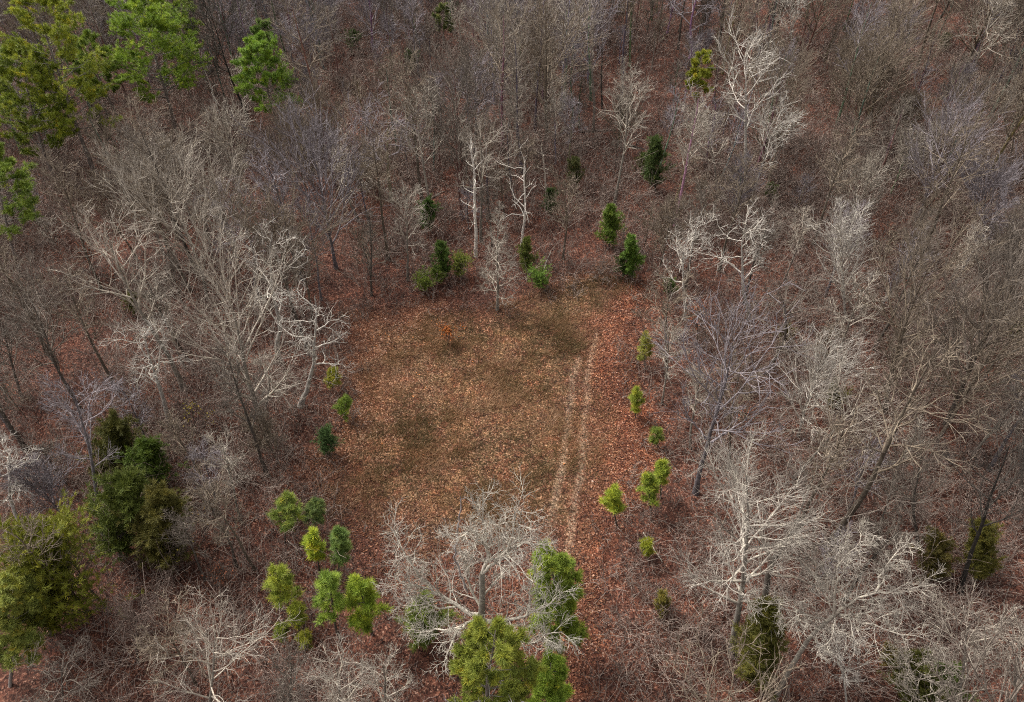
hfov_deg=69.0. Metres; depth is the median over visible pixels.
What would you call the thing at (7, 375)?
sapling
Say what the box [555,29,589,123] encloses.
young tree
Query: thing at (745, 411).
leafy shrub
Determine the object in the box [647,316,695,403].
bare tree
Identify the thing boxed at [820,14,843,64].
sapling
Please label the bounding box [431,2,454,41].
pine tree
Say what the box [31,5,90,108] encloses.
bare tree
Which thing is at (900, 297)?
young tree
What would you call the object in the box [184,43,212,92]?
sapling
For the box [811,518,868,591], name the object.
sapling
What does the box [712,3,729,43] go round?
sapling
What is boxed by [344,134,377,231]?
young tree
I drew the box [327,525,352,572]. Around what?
young pine
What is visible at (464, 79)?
bare tree
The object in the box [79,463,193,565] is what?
cedar tree
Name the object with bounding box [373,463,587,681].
oak tree
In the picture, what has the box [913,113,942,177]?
sapling
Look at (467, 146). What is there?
sapling
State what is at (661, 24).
sapling
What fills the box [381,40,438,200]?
bare tree
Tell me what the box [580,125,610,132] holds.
fallen log
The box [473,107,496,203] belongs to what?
young tree
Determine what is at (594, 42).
bare tree
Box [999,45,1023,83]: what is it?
sapling
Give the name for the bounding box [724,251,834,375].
bare tree
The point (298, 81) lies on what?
young tree
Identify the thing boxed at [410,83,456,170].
young tree
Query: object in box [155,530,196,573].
leafy shrub
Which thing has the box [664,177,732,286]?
young tree
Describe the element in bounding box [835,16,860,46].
sapling
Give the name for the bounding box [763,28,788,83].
sapling
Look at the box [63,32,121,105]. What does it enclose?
sapling
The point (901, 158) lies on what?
sapling
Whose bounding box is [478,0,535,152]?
bare tree
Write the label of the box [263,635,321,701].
bare tree
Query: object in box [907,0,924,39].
sapling
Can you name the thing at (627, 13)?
bare tree
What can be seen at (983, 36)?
young tree
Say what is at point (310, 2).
young tree
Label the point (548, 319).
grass
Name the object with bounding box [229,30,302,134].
pine tree
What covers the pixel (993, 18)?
young tree
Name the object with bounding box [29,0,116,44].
bare tree
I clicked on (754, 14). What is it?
young tree
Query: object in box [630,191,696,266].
sapling
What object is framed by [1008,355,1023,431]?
bare tree
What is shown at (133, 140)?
bare tree
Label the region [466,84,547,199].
bare tree
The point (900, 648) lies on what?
bare tree
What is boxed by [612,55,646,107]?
sapling
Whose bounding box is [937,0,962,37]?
sapling
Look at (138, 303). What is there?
bare tree
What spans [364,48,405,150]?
young tree
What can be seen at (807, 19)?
young tree
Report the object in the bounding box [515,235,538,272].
cedar tree
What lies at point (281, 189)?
young tree
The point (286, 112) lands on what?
sapling
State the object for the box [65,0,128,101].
bare tree
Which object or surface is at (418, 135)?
bare tree
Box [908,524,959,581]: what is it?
cedar tree
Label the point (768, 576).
bare tree
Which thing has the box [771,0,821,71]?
bare tree
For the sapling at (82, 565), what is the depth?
49.14 m
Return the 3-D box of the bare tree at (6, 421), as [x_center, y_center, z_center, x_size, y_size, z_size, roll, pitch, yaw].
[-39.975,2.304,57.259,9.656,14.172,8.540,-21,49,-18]
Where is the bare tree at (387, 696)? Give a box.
[336,641,417,701]
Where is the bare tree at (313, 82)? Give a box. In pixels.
[254,72,363,187]
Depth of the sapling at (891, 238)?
73.15 m
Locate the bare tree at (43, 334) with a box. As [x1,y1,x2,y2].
[0,240,94,410]
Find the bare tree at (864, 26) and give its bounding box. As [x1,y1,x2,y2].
[831,0,890,124]
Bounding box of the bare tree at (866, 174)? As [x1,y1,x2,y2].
[823,140,893,219]
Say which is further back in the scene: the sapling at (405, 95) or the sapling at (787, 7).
the sapling at (787, 7)
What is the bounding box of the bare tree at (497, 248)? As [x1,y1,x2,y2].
[473,201,521,310]
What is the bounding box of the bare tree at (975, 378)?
[919,269,1023,444]
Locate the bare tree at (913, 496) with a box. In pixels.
[862,413,962,546]
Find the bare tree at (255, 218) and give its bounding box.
[195,164,356,319]
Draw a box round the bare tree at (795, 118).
[747,88,808,205]
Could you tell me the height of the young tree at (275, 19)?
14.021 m
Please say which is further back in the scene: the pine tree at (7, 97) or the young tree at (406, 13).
the young tree at (406, 13)
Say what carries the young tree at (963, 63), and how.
on the ground at (24, 682)
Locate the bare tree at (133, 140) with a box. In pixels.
[110,106,201,271]
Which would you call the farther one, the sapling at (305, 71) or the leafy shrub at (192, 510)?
the sapling at (305, 71)
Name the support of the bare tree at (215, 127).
on the ground at (24, 682)
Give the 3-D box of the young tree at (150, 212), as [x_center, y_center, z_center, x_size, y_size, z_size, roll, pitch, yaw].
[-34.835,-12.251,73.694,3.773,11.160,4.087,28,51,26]
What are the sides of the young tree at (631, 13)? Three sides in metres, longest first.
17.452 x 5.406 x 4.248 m
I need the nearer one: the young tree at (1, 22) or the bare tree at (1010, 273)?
the bare tree at (1010, 273)
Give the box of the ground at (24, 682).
[0,0,1023,701]
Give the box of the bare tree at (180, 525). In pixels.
[159,506,211,581]
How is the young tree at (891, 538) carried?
on the ground at (24, 682)
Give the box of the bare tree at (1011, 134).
[983,9,1023,167]
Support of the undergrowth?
on the ground at (24, 682)
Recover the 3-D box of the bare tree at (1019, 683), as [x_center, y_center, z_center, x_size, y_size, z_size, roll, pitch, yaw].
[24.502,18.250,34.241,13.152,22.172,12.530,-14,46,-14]
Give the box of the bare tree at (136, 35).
[90,0,151,81]
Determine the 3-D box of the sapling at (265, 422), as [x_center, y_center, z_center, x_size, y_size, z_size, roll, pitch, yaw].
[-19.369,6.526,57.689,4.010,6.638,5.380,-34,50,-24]
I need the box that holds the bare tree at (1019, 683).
[900,584,1023,701]
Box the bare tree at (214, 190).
[156,143,260,270]
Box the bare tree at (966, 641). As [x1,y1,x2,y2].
[915,576,1023,699]
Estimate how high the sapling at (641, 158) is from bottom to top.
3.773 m
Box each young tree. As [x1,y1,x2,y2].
[0,0,33,59]
[0,1,29,61]
[0,211,49,354]
[0,505,88,613]
[28,143,103,292]
[34,253,118,390]
[69,107,133,208]
[73,0,120,84]
[77,0,109,43]
[115,0,147,56]
[117,154,191,291]
[126,178,168,255]
[127,255,189,360]
[152,408,209,484]
[181,460,256,570]
[193,0,226,73]
[195,31,227,104]
[205,330,275,476]
[212,138,253,246]
[220,0,258,62]
[233,1,255,29]
[242,139,303,280]
[245,0,299,63]
[268,10,302,93]
[281,212,324,324]
[284,59,314,115]
[290,189,333,300]
[296,0,324,59]
[309,1,353,86]
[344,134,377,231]
[351,121,403,259]
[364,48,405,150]
[375,0,398,51]
[379,14,399,78]
[384,0,396,32]
[394,0,426,77]
[403,0,422,46]
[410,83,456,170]
[427,68,448,125]
[436,92,470,218]
[445,0,466,60]
[453,46,476,126]
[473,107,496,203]
[476,179,498,250]
[501,12,529,127]
[504,74,536,155]
[513,134,541,212]
[514,3,531,71]
[521,10,562,132]
[526,3,554,88]
[550,0,571,49]
[550,2,581,107]
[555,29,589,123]
[557,91,587,171]
[611,82,633,150]
[621,0,638,66]
[629,263,704,378]
[660,86,695,164]
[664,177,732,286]
[668,75,717,225]
[676,29,703,94]
[693,342,768,468]
[710,23,734,98]
[716,144,778,271]
[721,101,756,174]
[728,193,797,303]
[739,59,769,130]
[747,0,765,49]
[760,0,790,43]
[760,37,800,150]
[763,71,808,191]
[784,205,824,278]
[797,0,825,50]
[797,395,864,529]
[800,320,849,415]
[813,117,877,244]
[819,266,893,380]
[823,199,872,296]
[833,0,853,33]
[843,503,936,600]
[872,218,959,350]
[881,96,916,163]
[892,205,939,287]
[900,179,958,265]
[933,48,983,135]
[934,219,993,312]
[952,185,1020,283]
[972,0,1010,66]
[974,0,1019,51]
[985,227,1023,318]
[986,353,1023,471]
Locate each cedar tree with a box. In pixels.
[0,487,143,654]
[75,407,152,482]
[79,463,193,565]
[109,477,198,571]
[114,433,191,493]
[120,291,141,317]
[309,422,346,454]
[340,28,362,49]
[393,586,463,653]
[397,48,419,70]
[412,264,435,290]
[414,192,443,232]
[426,264,447,283]
[429,239,461,277]
[450,249,474,277]
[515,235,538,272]
[526,256,552,288]
[540,186,558,213]
[565,155,585,186]
[593,201,626,247]
[613,252,626,275]
[619,233,645,277]
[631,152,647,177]
[641,132,675,191]
[653,588,671,618]
[663,277,677,296]
[728,594,789,701]
[763,182,778,199]
[774,323,797,345]
[823,379,853,407]
[876,646,951,701]
[878,640,897,665]
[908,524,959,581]
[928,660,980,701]
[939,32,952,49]
[955,516,1009,581]
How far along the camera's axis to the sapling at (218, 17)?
119.75 m
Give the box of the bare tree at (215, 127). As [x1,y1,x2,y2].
[188,93,261,192]
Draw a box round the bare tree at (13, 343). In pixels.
[0,286,43,396]
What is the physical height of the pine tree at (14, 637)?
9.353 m
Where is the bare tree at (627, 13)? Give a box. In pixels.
[616,0,635,74]
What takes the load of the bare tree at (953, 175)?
on the ground at (24, 682)
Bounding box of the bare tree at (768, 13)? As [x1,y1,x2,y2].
[759,0,779,36]
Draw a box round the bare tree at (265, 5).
[246,0,291,31]
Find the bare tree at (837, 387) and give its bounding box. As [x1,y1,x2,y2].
[771,342,913,478]
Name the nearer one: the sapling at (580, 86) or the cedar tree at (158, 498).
the cedar tree at (158, 498)
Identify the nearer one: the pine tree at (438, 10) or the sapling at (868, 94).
the sapling at (868, 94)
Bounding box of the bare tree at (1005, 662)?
[971,602,1023,701]
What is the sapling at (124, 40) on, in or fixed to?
on the ground at (24, 682)
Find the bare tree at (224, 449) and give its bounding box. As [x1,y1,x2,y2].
[200,422,255,521]
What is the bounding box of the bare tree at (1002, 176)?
[952,136,1023,234]
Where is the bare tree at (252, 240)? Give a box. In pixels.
[190,172,290,299]
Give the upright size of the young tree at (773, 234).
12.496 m
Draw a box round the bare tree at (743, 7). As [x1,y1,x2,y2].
[717,0,755,88]
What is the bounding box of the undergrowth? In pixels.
[0,0,1023,701]
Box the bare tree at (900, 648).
[873,628,969,701]
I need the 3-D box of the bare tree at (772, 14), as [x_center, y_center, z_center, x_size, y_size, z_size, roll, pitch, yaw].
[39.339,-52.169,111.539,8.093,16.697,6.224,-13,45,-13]
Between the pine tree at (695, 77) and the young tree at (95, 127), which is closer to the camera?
the young tree at (95, 127)
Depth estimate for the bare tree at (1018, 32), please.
104.49 m
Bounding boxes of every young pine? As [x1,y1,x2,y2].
[260,561,305,612]
[265,489,304,543]
[272,621,289,642]
[286,599,308,630]
[295,628,313,650]
[301,496,326,526]
[302,524,326,570]
[310,569,346,639]
[323,366,341,389]
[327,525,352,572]
[331,393,352,421]
[342,572,394,636]
[596,482,627,527]
[626,385,646,416]
[635,470,660,511]
[637,329,654,368]
[637,535,656,558]
[648,425,664,446]
[654,458,671,497]
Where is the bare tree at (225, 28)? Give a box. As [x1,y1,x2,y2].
[160,0,251,119]
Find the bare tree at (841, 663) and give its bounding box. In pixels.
[812,607,884,701]
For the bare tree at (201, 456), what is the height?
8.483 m
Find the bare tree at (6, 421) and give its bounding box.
[0,319,40,451]
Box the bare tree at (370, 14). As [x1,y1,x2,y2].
[339,0,390,51]
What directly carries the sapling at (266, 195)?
on the ground at (24, 682)
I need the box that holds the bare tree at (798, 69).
[732,21,832,169]
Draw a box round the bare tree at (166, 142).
[90,118,206,215]
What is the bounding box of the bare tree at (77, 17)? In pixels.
[35,0,100,85]
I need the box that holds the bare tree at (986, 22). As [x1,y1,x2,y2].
[930,0,1023,77]
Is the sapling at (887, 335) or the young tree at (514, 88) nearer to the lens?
the sapling at (887, 335)
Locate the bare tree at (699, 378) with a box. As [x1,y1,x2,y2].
[684,362,713,448]
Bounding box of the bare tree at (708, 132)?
[682,96,739,194]
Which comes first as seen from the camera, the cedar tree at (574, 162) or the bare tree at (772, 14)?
the cedar tree at (574, 162)
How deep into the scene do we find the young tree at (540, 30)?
102.32 m
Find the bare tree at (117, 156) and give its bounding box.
[85,126,179,253]
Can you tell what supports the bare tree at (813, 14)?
on the ground at (24, 682)
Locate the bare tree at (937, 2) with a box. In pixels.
[916,0,940,64]
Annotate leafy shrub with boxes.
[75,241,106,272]
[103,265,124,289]
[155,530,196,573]
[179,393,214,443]
[186,494,214,535]
[200,561,232,585]
[434,320,465,340]
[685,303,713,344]
[734,408,758,433]
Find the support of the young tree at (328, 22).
on the ground at (24, 682)
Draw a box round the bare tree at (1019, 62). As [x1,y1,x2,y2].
[1005,41,1023,138]
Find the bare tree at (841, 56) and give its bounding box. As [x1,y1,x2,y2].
[820,18,888,107]
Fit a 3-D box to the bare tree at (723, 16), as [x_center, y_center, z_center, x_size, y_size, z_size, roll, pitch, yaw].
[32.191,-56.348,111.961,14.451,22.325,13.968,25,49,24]
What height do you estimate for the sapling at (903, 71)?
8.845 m
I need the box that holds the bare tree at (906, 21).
[842,0,932,85]
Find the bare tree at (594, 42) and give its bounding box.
[548,0,635,100]
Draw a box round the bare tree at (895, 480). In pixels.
[853,457,928,560]
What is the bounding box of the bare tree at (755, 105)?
[704,3,794,183]
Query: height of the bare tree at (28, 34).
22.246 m
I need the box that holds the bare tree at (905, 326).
[853,185,1018,414]
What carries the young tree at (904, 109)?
on the ground at (24, 682)
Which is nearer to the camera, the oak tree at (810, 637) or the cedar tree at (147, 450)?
the oak tree at (810, 637)
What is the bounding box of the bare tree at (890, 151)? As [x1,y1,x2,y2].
[855,90,940,204]
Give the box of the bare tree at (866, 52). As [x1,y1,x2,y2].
[805,21,948,140]
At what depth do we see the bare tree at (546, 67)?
89.31 m
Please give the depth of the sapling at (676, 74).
100.58 m
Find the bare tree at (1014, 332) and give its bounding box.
[962,238,1023,383]
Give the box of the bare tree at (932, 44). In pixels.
[906,17,955,108]
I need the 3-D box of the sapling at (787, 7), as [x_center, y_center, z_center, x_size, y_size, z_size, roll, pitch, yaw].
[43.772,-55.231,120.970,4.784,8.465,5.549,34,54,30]
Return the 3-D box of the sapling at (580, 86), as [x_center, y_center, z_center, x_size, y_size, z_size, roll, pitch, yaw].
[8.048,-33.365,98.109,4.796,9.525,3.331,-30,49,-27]
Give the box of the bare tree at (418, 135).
[373,78,448,197]
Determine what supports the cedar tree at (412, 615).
on the ground at (24, 682)
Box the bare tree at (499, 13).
[477,0,522,72]
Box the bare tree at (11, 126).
[0,57,35,150]
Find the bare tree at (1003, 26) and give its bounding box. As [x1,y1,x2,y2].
[987,2,1023,55]
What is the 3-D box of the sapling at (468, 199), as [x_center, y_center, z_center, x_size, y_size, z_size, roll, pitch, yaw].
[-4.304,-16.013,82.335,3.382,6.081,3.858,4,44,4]
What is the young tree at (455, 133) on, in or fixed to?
on the ground at (24, 682)
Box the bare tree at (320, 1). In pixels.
[272,0,351,68]
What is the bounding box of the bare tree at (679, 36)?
[677,0,684,49]
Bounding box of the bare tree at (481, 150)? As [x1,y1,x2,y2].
[453,111,524,242]
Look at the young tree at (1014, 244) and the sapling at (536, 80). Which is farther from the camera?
the sapling at (536, 80)
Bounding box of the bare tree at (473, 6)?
[455,0,482,50]
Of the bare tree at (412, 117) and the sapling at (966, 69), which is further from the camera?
the sapling at (966, 69)
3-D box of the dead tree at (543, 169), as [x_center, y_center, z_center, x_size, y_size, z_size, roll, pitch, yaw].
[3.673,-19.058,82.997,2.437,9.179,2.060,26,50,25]
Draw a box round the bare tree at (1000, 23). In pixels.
[941,0,1023,99]
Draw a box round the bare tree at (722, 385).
[635,265,818,495]
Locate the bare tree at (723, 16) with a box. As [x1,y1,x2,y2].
[708,0,741,47]
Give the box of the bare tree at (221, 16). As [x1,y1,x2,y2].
[205,0,236,58]
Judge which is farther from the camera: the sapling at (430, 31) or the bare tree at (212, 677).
the sapling at (430, 31)
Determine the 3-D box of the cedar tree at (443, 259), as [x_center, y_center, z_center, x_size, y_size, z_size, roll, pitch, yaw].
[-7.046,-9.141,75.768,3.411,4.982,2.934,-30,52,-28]
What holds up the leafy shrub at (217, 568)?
on the ground at (24, 682)
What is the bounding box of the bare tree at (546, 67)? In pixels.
[484,0,611,140]
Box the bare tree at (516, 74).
[487,4,541,173]
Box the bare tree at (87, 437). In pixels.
[30,367,139,534]
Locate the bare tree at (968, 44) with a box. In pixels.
[959,0,1023,60]
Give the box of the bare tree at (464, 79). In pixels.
[388,23,508,188]
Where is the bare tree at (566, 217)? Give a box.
[536,161,587,259]
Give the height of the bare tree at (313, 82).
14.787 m
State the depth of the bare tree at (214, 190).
71.15 m
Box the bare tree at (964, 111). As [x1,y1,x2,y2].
[894,73,1014,219]
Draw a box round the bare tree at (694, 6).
[652,0,723,60]
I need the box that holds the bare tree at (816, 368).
[766,319,878,447]
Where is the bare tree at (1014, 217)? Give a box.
[977,191,1023,307]
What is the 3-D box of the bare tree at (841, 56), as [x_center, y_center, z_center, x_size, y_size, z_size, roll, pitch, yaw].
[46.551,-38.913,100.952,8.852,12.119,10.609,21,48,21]
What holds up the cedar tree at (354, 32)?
on the ground at (24, 682)
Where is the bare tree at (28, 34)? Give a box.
[0,0,79,88]
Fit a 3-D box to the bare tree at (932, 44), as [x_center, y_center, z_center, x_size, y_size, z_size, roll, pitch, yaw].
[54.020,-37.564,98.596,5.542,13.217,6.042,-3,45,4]
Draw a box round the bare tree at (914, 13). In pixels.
[879,0,930,64]
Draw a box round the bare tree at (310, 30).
[289,8,325,75]
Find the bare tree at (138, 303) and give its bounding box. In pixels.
[45,197,187,391]
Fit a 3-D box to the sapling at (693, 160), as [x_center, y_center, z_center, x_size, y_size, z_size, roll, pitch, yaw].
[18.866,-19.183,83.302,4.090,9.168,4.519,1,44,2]
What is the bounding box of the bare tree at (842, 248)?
[803,194,879,319]
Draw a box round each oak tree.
[0,429,42,523]
[93,308,193,424]
[229,218,310,363]
[236,345,309,412]
[262,274,355,408]
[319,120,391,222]
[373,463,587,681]
[656,204,719,320]
[692,195,775,318]
[742,517,951,701]
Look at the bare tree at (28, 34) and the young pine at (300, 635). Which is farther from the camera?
the bare tree at (28, 34)
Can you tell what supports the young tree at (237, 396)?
on the ground at (24, 682)
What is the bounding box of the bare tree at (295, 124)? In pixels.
[250,90,323,200]
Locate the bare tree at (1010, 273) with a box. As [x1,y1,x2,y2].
[876,220,1023,425]
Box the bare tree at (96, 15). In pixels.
[82,0,107,44]
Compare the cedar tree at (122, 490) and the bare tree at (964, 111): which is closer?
the cedar tree at (122, 490)
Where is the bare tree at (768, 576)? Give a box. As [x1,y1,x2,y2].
[676,438,941,624]
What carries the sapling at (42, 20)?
on the ground at (24, 682)
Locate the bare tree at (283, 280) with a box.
[249,221,320,354]
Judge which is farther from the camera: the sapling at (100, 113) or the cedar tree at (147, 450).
the sapling at (100, 113)
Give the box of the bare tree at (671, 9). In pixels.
[666,0,687,32]
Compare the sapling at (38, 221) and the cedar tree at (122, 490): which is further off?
the sapling at (38, 221)
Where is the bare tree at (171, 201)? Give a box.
[75,132,243,299]
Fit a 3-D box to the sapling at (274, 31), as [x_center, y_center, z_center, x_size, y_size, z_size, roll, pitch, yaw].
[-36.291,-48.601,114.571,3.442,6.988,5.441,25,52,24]
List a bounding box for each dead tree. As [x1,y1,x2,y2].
[204,70,220,116]
[461,136,484,256]
[492,140,535,246]
[535,144,550,211]
[584,19,611,132]
[599,35,605,108]
[651,17,658,68]
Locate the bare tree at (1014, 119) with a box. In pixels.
[987,80,1023,166]
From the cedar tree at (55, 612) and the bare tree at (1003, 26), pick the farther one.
the bare tree at (1003, 26)
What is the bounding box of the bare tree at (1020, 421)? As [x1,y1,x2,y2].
[961,370,1023,512]
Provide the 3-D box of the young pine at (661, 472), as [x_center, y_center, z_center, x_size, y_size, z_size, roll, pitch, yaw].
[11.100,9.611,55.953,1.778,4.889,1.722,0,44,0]
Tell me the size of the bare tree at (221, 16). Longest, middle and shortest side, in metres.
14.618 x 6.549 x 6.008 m
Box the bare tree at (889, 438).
[823,310,1004,547]
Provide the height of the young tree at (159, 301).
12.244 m
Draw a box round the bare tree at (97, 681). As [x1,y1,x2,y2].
[5,631,107,701]
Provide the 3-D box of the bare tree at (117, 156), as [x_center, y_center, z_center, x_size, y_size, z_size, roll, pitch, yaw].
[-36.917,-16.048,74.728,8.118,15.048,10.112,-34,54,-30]
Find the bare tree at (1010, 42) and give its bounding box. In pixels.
[971,2,1023,98]
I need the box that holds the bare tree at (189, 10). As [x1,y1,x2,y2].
[164,0,207,25]
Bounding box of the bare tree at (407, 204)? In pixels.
[379,181,430,280]
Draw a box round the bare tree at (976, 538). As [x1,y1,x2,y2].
[932,408,1023,594]
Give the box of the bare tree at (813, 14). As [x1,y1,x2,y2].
[778,0,843,42]
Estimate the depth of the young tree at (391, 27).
105.28 m
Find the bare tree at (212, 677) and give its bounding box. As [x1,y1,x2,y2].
[138,577,304,701]
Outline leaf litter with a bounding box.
[0,0,1023,701]
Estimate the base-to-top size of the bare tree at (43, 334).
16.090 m
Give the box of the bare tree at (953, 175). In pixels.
[910,110,1003,264]
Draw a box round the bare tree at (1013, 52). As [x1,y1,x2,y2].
[989,9,1023,116]
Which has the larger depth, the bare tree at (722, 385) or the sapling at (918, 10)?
the sapling at (918, 10)
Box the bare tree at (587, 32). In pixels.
[571,0,605,82]
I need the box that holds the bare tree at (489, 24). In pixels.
[459,0,529,102]
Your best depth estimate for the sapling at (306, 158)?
86.96 m
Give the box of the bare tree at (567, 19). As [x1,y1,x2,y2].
[539,0,607,111]
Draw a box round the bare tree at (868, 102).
[837,42,922,142]
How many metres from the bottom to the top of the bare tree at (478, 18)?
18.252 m
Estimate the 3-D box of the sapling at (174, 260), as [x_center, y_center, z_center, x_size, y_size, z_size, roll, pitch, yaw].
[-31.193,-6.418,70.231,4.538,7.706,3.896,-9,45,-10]
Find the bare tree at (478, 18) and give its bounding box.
[458,0,509,44]
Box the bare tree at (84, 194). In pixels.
[53,159,155,258]
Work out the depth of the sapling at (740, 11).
119.80 m
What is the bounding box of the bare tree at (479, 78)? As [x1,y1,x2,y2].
[438,41,507,167]
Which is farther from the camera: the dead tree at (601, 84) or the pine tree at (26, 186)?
the dead tree at (601, 84)
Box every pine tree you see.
[0,0,122,169]
[0,36,79,173]
[0,140,43,276]
[0,563,51,687]
[58,28,128,137]
[96,0,214,131]
[136,0,204,97]
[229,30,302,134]
[247,17,277,80]
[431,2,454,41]
[447,613,547,701]
[525,539,589,653]
[526,647,575,701]
[684,49,715,115]
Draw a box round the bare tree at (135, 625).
[106,572,169,663]
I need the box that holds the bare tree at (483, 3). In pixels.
[465,0,543,86]
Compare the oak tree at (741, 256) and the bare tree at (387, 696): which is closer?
the bare tree at (387, 696)
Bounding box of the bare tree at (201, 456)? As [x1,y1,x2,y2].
[178,435,232,514]
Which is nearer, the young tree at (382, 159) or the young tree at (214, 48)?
the young tree at (382, 159)
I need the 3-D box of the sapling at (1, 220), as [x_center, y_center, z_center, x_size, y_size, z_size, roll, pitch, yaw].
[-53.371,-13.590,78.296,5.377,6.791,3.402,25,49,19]
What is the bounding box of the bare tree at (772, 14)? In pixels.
[761,0,790,54]
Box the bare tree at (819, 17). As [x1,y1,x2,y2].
[792,0,853,61]
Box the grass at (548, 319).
[307,274,658,701]
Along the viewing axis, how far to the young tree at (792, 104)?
82.36 m
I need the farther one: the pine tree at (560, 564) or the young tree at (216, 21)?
the young tree at (216, 21)
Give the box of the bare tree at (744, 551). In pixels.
[665,417,839,659]
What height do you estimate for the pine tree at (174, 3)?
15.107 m
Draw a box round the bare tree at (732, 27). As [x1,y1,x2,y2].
[716,0,762,74]
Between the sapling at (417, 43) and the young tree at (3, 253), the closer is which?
the young tree at (3, 253)
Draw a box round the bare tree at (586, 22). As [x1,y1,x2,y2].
[566,0,602,58]
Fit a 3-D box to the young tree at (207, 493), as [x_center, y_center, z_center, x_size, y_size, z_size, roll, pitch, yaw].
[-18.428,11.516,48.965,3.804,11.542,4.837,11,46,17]
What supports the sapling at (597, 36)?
on the ground at (24, 682)
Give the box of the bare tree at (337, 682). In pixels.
[296,633,372,701]
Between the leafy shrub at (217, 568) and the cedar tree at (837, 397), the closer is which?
the leafy shrub at (217, 568)
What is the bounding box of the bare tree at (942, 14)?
[928,0,977,41]
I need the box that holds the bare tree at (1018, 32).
[1006,1,1023,75]
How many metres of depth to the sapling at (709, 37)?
108.77 m
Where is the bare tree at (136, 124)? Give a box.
[92,87,227,240]
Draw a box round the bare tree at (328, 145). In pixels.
[230,76,393,269]
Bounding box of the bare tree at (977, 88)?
[939,50,1023,184]
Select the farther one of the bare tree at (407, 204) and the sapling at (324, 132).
the sapling at (324, 132)
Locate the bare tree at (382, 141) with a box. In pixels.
[350,80,427,201]
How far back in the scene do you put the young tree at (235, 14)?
106.82 m
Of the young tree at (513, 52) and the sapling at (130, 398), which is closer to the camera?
the sapling at (130, 398)
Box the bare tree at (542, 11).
[523,0,559,48]
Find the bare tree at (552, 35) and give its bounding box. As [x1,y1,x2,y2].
[524,0,567,88]
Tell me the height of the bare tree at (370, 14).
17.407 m
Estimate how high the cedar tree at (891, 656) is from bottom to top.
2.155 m
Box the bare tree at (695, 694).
[653,591,804,701]
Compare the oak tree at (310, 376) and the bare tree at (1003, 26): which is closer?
the oak tree at (310, 376)
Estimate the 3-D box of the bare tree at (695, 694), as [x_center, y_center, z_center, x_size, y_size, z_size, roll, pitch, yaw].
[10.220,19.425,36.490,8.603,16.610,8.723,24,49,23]
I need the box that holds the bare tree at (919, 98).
[879,75,953,144]
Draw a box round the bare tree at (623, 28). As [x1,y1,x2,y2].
[620,0,650,56]
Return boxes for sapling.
[0,207,10,235]
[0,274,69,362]
[0,372,31,418]
[0,446,87,522]
[1,176,12,200]
[5,21,46,50]
[7,434,73,484]
[8,172,45,227]
[21,30,49,58]
[31,6,53,44]
[33,210,67,249]
[47,537,101,598]
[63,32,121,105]
[83,97,135,153]
[89,0,114,42]
[94,10,124,54]
[101,375,153,434]
[119,33,137,53]
[126,581,229,694]
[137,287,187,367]
[150,248,199,313]
[162,31,200,63]
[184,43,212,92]
[185,475,238,566]
[186,196,217,259]
[191,67,224,106]
[191,170,234,226]
[211,3,223,37]
[215,47,257,111]
[217,13,256,58]
[226,1,260,32]
[238,405,290,459]
[249,178,287,234]
[258,17,291,48]
[271,96,300,144]
[272,208,310,250]
[282,83,297,106]
[291,134,324,184]
[295,59,321,97]
[306,115,343,154]
[313,12,336,49]
[317,0,344,35]
[319,28,334,61]
[347,75,369,121]
[349,219,387,268]
[352,207,406,295]
[355,106,375,140]
[357,141,393,194]
[369,37,387,70]
[383,125,420,172]
[394,79,417,130]
[396,0,411,42]
[410,33,422,59]
[414,12,452,67]
[416,78,432,137]
[422,0,436,15]
[422,109,451,174]
[452,128,478,171]
[457,180,486,228]
[480,159,518,212]
[493,66,510,112]
[500,53,536,93]
[520,43,557,99]
[535,87,580,162]
[538,73,573,126]
[562,62,588,127]
[586,17,606,59]
[596,90,643,139]
[602,140,623,176]
[610,21,632,63]
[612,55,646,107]
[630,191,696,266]
[637,199,666,243]
[639,0,657,27]
[641,0,661,32]
[648,8,673,61]
[648,17,667,50]
[663,58,686,111]
[664,137,703,212]
[679,36,704,71]
[679,169,736,241]
[689,0,727,44]
[691,27,717,65]
[698,97,724,166]
[711,40,736,103]
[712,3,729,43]
[714,148,766,211]
[720,83,749,135]
[732,20,748,45]
[737,0,755,23]
[753,24,776,59]
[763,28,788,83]
[763,120,795,165]
[774,1,796,35]
[779,31,812,85]
[788,172,815,211]
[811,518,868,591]
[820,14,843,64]
[826,63,853,118]
[828,428,898,508]
[833,150,849,172]
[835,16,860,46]
[842,111,883,162]
[853,58,885,120]
[867,225,911,279]
[874,317,903,361]
[879,227,938,309]
[881,124,943,192]
[881,322,932,384]
[883,411,933,481]
[889,50,919,109]
[891,288,934,337]
[906,61,939,122]
[906,348,982,416]
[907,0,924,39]
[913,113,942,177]
[918,108,957,165]
[933,61,978,109]
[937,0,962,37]
[946,197,995,259]
[971,360,1023,456]
[979,31,1014,72]
[986,76,1022,123]
[990,197,1023,249]
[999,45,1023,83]
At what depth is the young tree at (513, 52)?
93.82 m
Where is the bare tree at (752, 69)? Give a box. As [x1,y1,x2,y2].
[716,0,795,154]
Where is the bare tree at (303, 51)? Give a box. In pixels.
[252,0,338,137]
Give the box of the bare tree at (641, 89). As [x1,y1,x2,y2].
[588,60,654,203]
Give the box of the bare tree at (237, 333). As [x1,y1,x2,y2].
[118,184,332,440]
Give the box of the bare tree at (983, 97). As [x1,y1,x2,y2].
[930,58,1023,165]
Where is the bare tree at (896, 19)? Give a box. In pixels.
[853,0,955,113]
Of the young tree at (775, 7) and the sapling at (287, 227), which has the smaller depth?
the sapling at (287, 227)
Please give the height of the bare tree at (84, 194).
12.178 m
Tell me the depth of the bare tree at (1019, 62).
91.72 m

